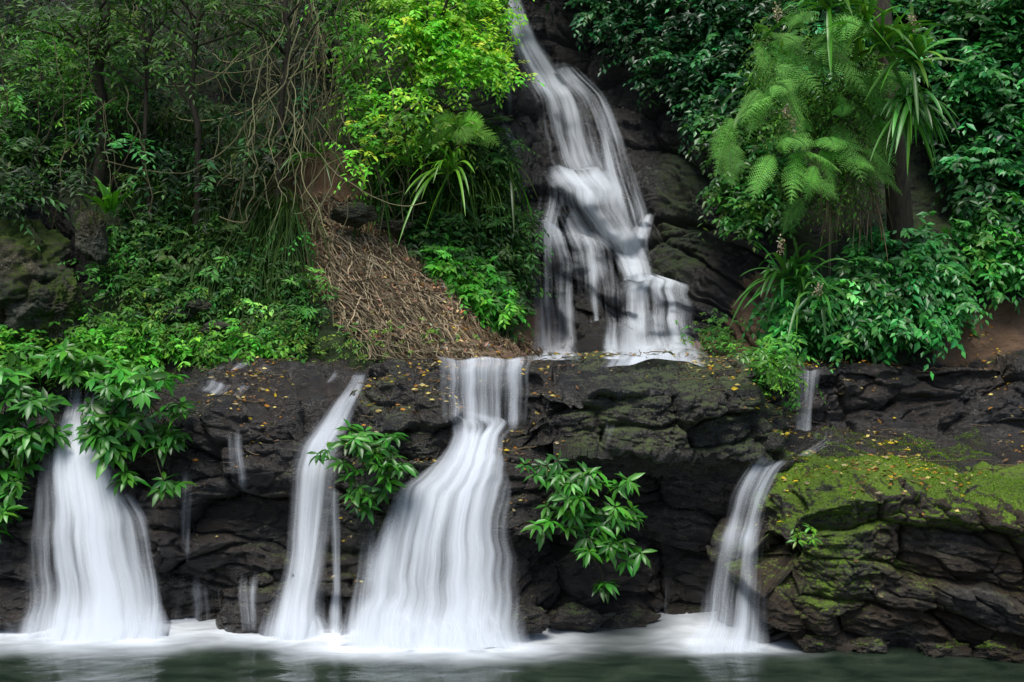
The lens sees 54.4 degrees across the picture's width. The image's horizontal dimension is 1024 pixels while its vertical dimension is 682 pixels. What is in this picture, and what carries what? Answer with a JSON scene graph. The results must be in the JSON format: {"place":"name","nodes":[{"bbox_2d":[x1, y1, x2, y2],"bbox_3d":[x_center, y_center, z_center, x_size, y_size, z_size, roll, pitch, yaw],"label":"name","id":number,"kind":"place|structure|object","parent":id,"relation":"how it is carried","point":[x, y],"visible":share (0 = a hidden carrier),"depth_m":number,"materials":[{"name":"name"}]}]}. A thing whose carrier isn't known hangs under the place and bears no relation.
{"place":"outdoors","nodes":[
{"label":"outdoors","id":0,"kind":"place"},
{"bbox_2d":[0,348,1023,635],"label":"rock ledge","id":1,"kind":"object","parent":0,"point":[702,456],"visible":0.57,"depth_m":11.25,"materials":[{"name":"black stone"}]},
{"bbox_2d":[0,326,23,362],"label":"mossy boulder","id":2,"kind":"object","parent":1,"relation":"on","point":[1,354],"visible":0.06,"depth_m":12.57,"materials":[{"name":"green plant"}]},
{"bbox_2d":[0,361,74,542],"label":"shrub","id":3,"kind":"object","parent":1,"relation":"on","point":[27,443],"visible":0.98,"depth_m":10.98,"materials":[{"name":"green plant"}]},
{"bbox_2d":[0,337,146,389],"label":"shrub","id":4,"kind":"object","parent":1,"relation":"on","point":[53,365],"visible":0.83,"depth_m":11.83,"materials":[{"name":"green plant"}]},
{"bbox_2d":[27,415,161,640],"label":"cascade","id":5,"kind":"object","parent":1,"relation":"on","point":[112,609],"visible":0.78,"depth_m":10.71,"materials":[{"name":"liquid"}]},
{"bbox_2d":[71,356,198,506],"bbox_3d":[-4.186,0.972,11.100,1.508,1.616,1.016,0,0,0],"label":"shrub","id":6,"kind":"object","parent":1,"relation":"on","point":[99,433],"visible":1,"depth_m":10.85,"materials":[{"name":"green plant"}]},
{"bbox_2d":[269,397,352,640],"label":"cascade","id":7,"kind":"object","parent":1,"relation":"on","point":[296,621],"visible":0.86,"depth_m":10.88,"materials":[{"name":"liquid"}]},
{"bbox_2d":[306,418,419,524],"bbox_3d":[-1.560,1.385,10.547,0.897,1.114,1.037,0,0,-35],"label":"shrub","id":8,"kind":"object","parent":1,"relation":"on","point":[360,439],"visible":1,"depth_m":10.51,"materials":[{"name":"green plant"}]},
{"bbox_2d":[347,358,516,649],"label":"cascade","id":9,"kind":"object","parent":1,"relation":"on","point":[467,617],"visible":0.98,"depth_m":10.45,"materials":[{"name":"liquid"}]},
{"bbox_2d":[515,450,571,493],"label":"shrub","id":10,"kind":"object","parent":1,"relation":"on","point":[558,478],"visible":0.99,"depth_m":10.54,"materials":[{"name":"green plant"}]},
{"bbox_2d":[151,339,1016,582],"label":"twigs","id":11,"kind":"object","parent":1,"relation":"on","point":[656,366],"visible":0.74,"depth_m":11.43,"materials":[{"name":"plant"}]},
{"bbox_2d":[521,461,656,602],"bbox_3d":[0.806,2.040,10.614,1.397,1.512,0.922,0,0,-41],"label":"shrub","id":12,"kind":"object","parent":1,"relation":"on","point":[601,534],"visible":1,"depth_m":10.55,"materials":[{"name":"green plant"}]},
{"bbox_2d":[508,0,694,365],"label":"tall waterfall","id":13,"kind":"structure","parent":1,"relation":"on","point":[595,185],"depth_m":16.44,"materials":[{"name":"liquid"}]},
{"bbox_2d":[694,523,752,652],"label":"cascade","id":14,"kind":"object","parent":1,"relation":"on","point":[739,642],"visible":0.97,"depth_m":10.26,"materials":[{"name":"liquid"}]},
{"bbox_2d":[674,308,825,414],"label":"ground cover plants","id":15,"kind":"object","parent":1,"relation":"on","point":[726,340],"visible":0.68,"depth_m":11.94,"materials":[{"name":"green plant"}]},
{"bbox_2d":[729,348,805,387],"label":"shrub","id":16,"kind":"object","parent":1,"relation":"on","point":[766,363],"visible":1,"depth_m":10.94,"materials":[{"name":"green plant"}]},
{"bbox_2d":[742,210,1009,379],"bbox_3d":[4.742,-0.574,13.144,3.346,2.432,2.068,0,0,0],"label":"shrub","id":17,"kind":"object","parent":1,"relation":"on","point":[895,302],"visible":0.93,"depth_m":12.83,"materials":[{"name":"green plant"}]},
{"bbox_2d":[795,281,852,339],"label":"strap leaf plant","id":18,"kind":"object","parent":17,"relation":"on","point":[824,296],"visible":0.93,"depth_m":12.48,"materials":[{"name":"green plant"}]},
{"bbox_2d":[0,0,1023,396],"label":"hillside","id":19,"kind":"structure","parent":0,"point":[632,148],"depth_m":16.27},
{"bbox_2d":[0,216,70,326],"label":"mossy boulder","id":20,"kind":"object","parent":19,"relation":"on","point":[24,263],"visible":0.51,"depth_m":12.54,"materials":[{"name":"grey stone"}]},
{"bbox_2d":[4,268,82,349],"bbox_3d":[-5.954,-0.405,12.672,0.886,1.099,0.816,0,0,0],"label":"mossy boulder","id":21,"kind":"object","parent":19,"relation":"on","point":[41,306],"visible":0.82,"depth_m":12.48,"materials":[{"name":"grey stone"}]},
{"bbox_2d":[0,0,166,199],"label":"rainforest tree","id":22,"kind":"object","parent":19,"relation":"on","point":[98,83],"visible":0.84,"depth_m":14.03,"materials":[{"name":"green plant"}]},
{"bbox_2d":[75,211,109,265],"bbox_3d":[-5.512,-1.351,13.086,0.424,0.734,0.450,0,0,-21],"label":"mossy boulder","id":23,"kind":"object","parent":19,"relation":"on","point":[91,239],"visible":1,"depth_m":12.95,"materials":[{"name":"grey stone"}]},
{"bbox_2d":[32,0,199,228],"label":"rainforest tree","id":24,"kind":"object","parent":19,"relation":"on","point":[98,56],"visible":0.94,"depth_m":13.80,"materials":[{"name":"green plant"}]},
{"bbox_2d":[0,307,306,393],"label":"ground cover plants","id":25,"kind":"object","parent":19,"relation":"on","point":[157,350],"visible":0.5,"depth_m":12.50,"materials":[{"name":"green plant"}]},
{"bbox_2d":[67,0,260,244],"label":"rainforest tree","id":26,"kind":"object","parent":19,"relation":"on","point":[195,45],"visible":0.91,"depth_m":13.95,"materials":[{"name":"green plant"}]},
{"bbox_2d":[157,306,192,321],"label":"stone","id":27,"kind":"object","parent":19,"relation":"on","point":[189,314],"visible":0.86,"depth_m":12.95,"materials":[{"name":"grey stone"}]},
{"bbox_2d":[184,299,211,313],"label":"stone","id":28,"kind":"object","parent":19,"relation":"on","point":[195,306],"visible":0.97,"depth_m":12.94,"materials":[{"name":"grey stone"}]},
{"bbox_2d":[58,193,341,368],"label":"slope undergrowth","id":29,"kind":"object","parent":19,"relation":"on","point":[169,293],"visible":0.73,"depth_m":13.26,"materials":[{"name":"green plant"}]},
{"bbox_2d":[199,321,230,336],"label":"stone","id":30,"kind":"object","parent":19,"relation":"on","point":[222,325],"visible":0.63,"depth_m":12.72,"materials":[{"name":"grey stone"}]},
{"bbox_2d":[112,103,337,359],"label":"hanging grass","id":31,"kind":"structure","parent":19,"relation":"hanging from","point":[287,236],"depth_m":13.97,"materials":[{"name":"green plant"}]},
{"bbox_2d":[0,0,537,234],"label":"hanging vines","id":32,"kind":"object","parent":19,"relation":"hanging from","point":[324,87],"visible":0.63,"depth_m":14.32,"materials":[{"name":"brown plant"}]},
{"bbox_2d":[74,176,135,215],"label":"strap leaf plant","id":33,"kind":"object","parent":32,"relation":"attached to","point":[111,203],"visible":1,"depth_m":12.93,"materials":[{"name":"green plant"}]},
{"bbox_2d":[280,131,350,189],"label":"strap leaf plant","id":34,"kind":"object","parent":32,"relation":"attached to","point":[318,149],"visible":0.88,"depth_m":14.03,"materials":[{"name":"green plant"}]},
{"bbox_2d":[368,140,440,197],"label":"strap leaf plant","id":35,"kind":"object","parent":32,"relation":"attached to","point":[405,159],"visible":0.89,"depth_m":14.11,"materials":[{"name":"green plant"}]},
{"bbox_2d":[414,110,499,157],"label":"fern","id":36,"kind":"object","parent":32,"relation":"attached to","point":[466,128],"visible":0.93,"depth_m":14.20,"materials":[{"name":"green plant"}]},
{"bbox_2d":[476,152,533,228],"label":"strap leaf plant","id":37,"kind":"object","parent":32,"relation":"attached to","point":[511,168],"visible":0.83,"depth_m":15.52,"materials":[{"name":"green plant"}]},
{"bbox_2d":[192,0,353,222],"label":"rainforest tree","id":38,"kind":"object","parent":19,"relation":"on","point":[286,36],"visible":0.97,"depth_m":14.05,"materials":[{"name":"green plant"}]},
{"bbox_2d":[328,202,377,227],"bbox_3d":[-2.235,-1.772,14.007,0.736,0.359,0.398,0,0,0],"label":"stone","id":39,"kind":"object","parent":19,"relation":"on","point":[360,214],"visible":0.96,"depth_m":13.91,"materials":[{"name":"grey stone"}]},
{"bbox_2d":[376,220,413,232],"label":"stone","id":40,"kind":"object","parent":19,"relation":"on","point":[395,226],"visible":0.95,"depth_m":14.20,"materials":[{"name":"grey stone"}]},
{"bbox_2d":[298,0,544,259],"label":"rainforest tree","id":41,"kind":"object","parent":19,"relation":"on","point":[431,30],"visible":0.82,"depth_m":14.73,"materials":[{"name":"green plant"}]},
{"bbox_2d":[294,189,555,360],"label":"exposed roots","id":42,"kind":"object","parent":19,"relation":"on","point":[397,274],"visible":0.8,"depth_m":13.49,"materials":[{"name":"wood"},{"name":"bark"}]},
{"bbox_2d":[397,127,474,246],"bbox_3d":[-1.017,-2.132,13.877,1.020,1.776,1.282,0,0,0],"label":"strap leaf plant","id":43,"kind":"object","parent":19,"relation":"on","point":[451,162],"visible":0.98,"depth_m":13.88,"materials":[{"name":"green plant"}]},
{"bbox_2d":[318,115,557,364],"bbox_3d":[-0.795,-1.606,14.714,2.523,4.222,4.764,0,0,21],"label":"shrub","id":44,"kind":"object","parent":19,"relation":"on","point":[491,295],"visible":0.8,"depth_m":14.63,"materials":[{"name":"green plant"}]},
{"bbox_2d":[344,131,543,315],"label":"hanging grass","id":45,"kind":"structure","parent":19,"relation":"attached to","point":[475,181],"depth_m":15.26,"materials":[{"name":"green plant"}]},
{"bbox_2d":[0,0,998,249],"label":"forest understorey","id":46,"kind":"object","parent":19,"relation":"on","point":[17,156],"visible":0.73,"depth_m":14.31,"materials":[{"name":"green plant"}]},
{"bbox_2d":[717,63,784,139],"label":"strap leaf plant","id":47,"kind":"object","parent":19,"relation":"on","point":[736,91],"visible":0.35,"depth_m":14.59,"materials":[{"name":"green plant"}]},
{"bbox_2d":[563,0,1023,253],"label":"climbing foliage","id":48,"kind":"object","parent":19,"relation":"on","point":[986,90],"visible":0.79,"depth_m":14.58,"materials":[{"name":"green plant"}]},
{"bbox_2d":[729,237,857,345],"bbox_3d":[3.682,-0.632,12.783,1.565,1.462,1.776,0,0,20],"label":"strap leaf plant","id":49,"kind":"object","parent":19,"relation":"on","point":[801,272],"visible":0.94,"depth_m":12.77,"materials":[{"name":"green plant"}]},
{"bbox_2d":[731,0,968,298],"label":"tree with epiphytes","id":50,"kind":"object","parent":19,"relation":"on","point":[886,35],"visible":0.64,"depth_m":13.02,"materials":[{"name":"green plant"}]},
{"bbox_2d":[708,2,922,231],"bbox_3d":[3.886,-2.797,12.628,2.725,2.832,1.071,0,0,0],"label":"tree fern","id":51,"kind":"object","parent":50,"relation":"attached to","point":[785,85],"visible":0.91,"depth_m":12.66,"materials":[{"name":"green plant"}]},
{"bbox_2d":[948,172,1023,314],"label":"shrub","id":52,"kind":"object","parent":19,"relation":"on","point":[1000,256],"visible":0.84,"depth_m":13.28,"materials":[{"name":"green plant"}]},
{"bbox_2d":[0,610,1023,681],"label":"pool water","id":53,"kind":"structure","parent":0,"point":[193,649],"depth_m":9.87,"materials":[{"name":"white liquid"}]},
{"bbox_2d":[499,604,549,634],"bbox_3d":[0.080,2.980,10.595,0.648,0.303,0.396,0,0,0],"label":"stone","id":54,"kind":"object","parent":53,"relation":"in","point":[527,619],"visible":0.97,"depth_m":10.50,"materials":[{"name":"grey stone"}]},
{"bbox_2d":[546,602,609,631],"bbox_3d":[0.691,3.031,10.941,0.720,0.314,0.441,0,0,-9],"label":"stone","id":55,"kind":"object","parent":53,"relation":"in","point":[573,616],"visible":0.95,"depth_m":10.78,"materials":[{"name":"grey stone"}]},
{"bbox_2d":[600,605,660,628],"bbox_3d":[1.274,3.165,11.191,0.525,0.341,0.688,0,0,45],"label":"stone","id":56,"kind":"object","parent":53,"relation":"in","point":[633,616],"visible":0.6,"depth_m":11.12,"materials":[{"name":"black stone"}]},
{"bbox_2d":[796,634,836,652],"bbox_3d":[3.114,3.103,10.204,0.348,0.202,0.292,0,0,39],"label":"stone","id":57,"kind":"object","parent":53,"relation":"in","point":[812,643],"visible":0.98,"depth_m":10.14,"materials":[{"name":"grey stone"}]},
{"bbox_2d":[849,637,889,653],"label":"stone","id":58,"kind":"object","parent":53,"relation":"in","point":[868,645],"visible":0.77,"depth_m":10.12,"materials":[{"name":"grey stone"}]},
{"bbox_2d":[916,638,971,657],"bbox_3d":[4.368,3.144,10.102,0.547,0.260,0.342,0,0,0],"label":"stone","id":59,"kind":"object","parent":53,"relation":"in","point":[954,648],"visible":0.71,"depth_m":10.01,"materials":[{"name":"grey stone"}]},
{"bbox_2d":[972,637,1023,662],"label":"stone","id":60,"kind":"object","parent":53,"relation":"in","point":[1001,649],"visible":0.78,"depth_m":9.87,"materials":[{"name":"stone"}]},
{"bbox_3d":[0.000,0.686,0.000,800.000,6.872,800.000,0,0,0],"label":"forest ground","id":61,"kind":"structure","parent":0,"visible":0},
{"bbox_2d":[172,310,1023,596],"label":"fallen leaves","id":62,"kind":"object","parent":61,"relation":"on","point":[874,467],"visible":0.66,"depth_m":11.39,"materials":[{"name":"yellow plant"}]},
{"bbox_2d":[706,450,1023,651],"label":"mossy rock outcrop","id":63,"kind":"object","parent":61,"relation":"on","point":[944,572],"visible":0.81,"depth_m":10.18,"materials":[{"name":"stone"}]},
{"bbox_2d":[786,523,821,548],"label":"seedling","id":64,"kind":"object","parent":63,"relation":"on","point":[799,532],"visible":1,"depth_m":9.74,"materials":[{"name":"green plant"}]},
{"bbox_2d":[766,395,1023,565],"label":"moss","id":65,"kind":"object","parent":63,"relation":"on","point":[936,470],"visible":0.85,"depth_m":10.82,"materials":[{"name":"green plant"}]}
]}

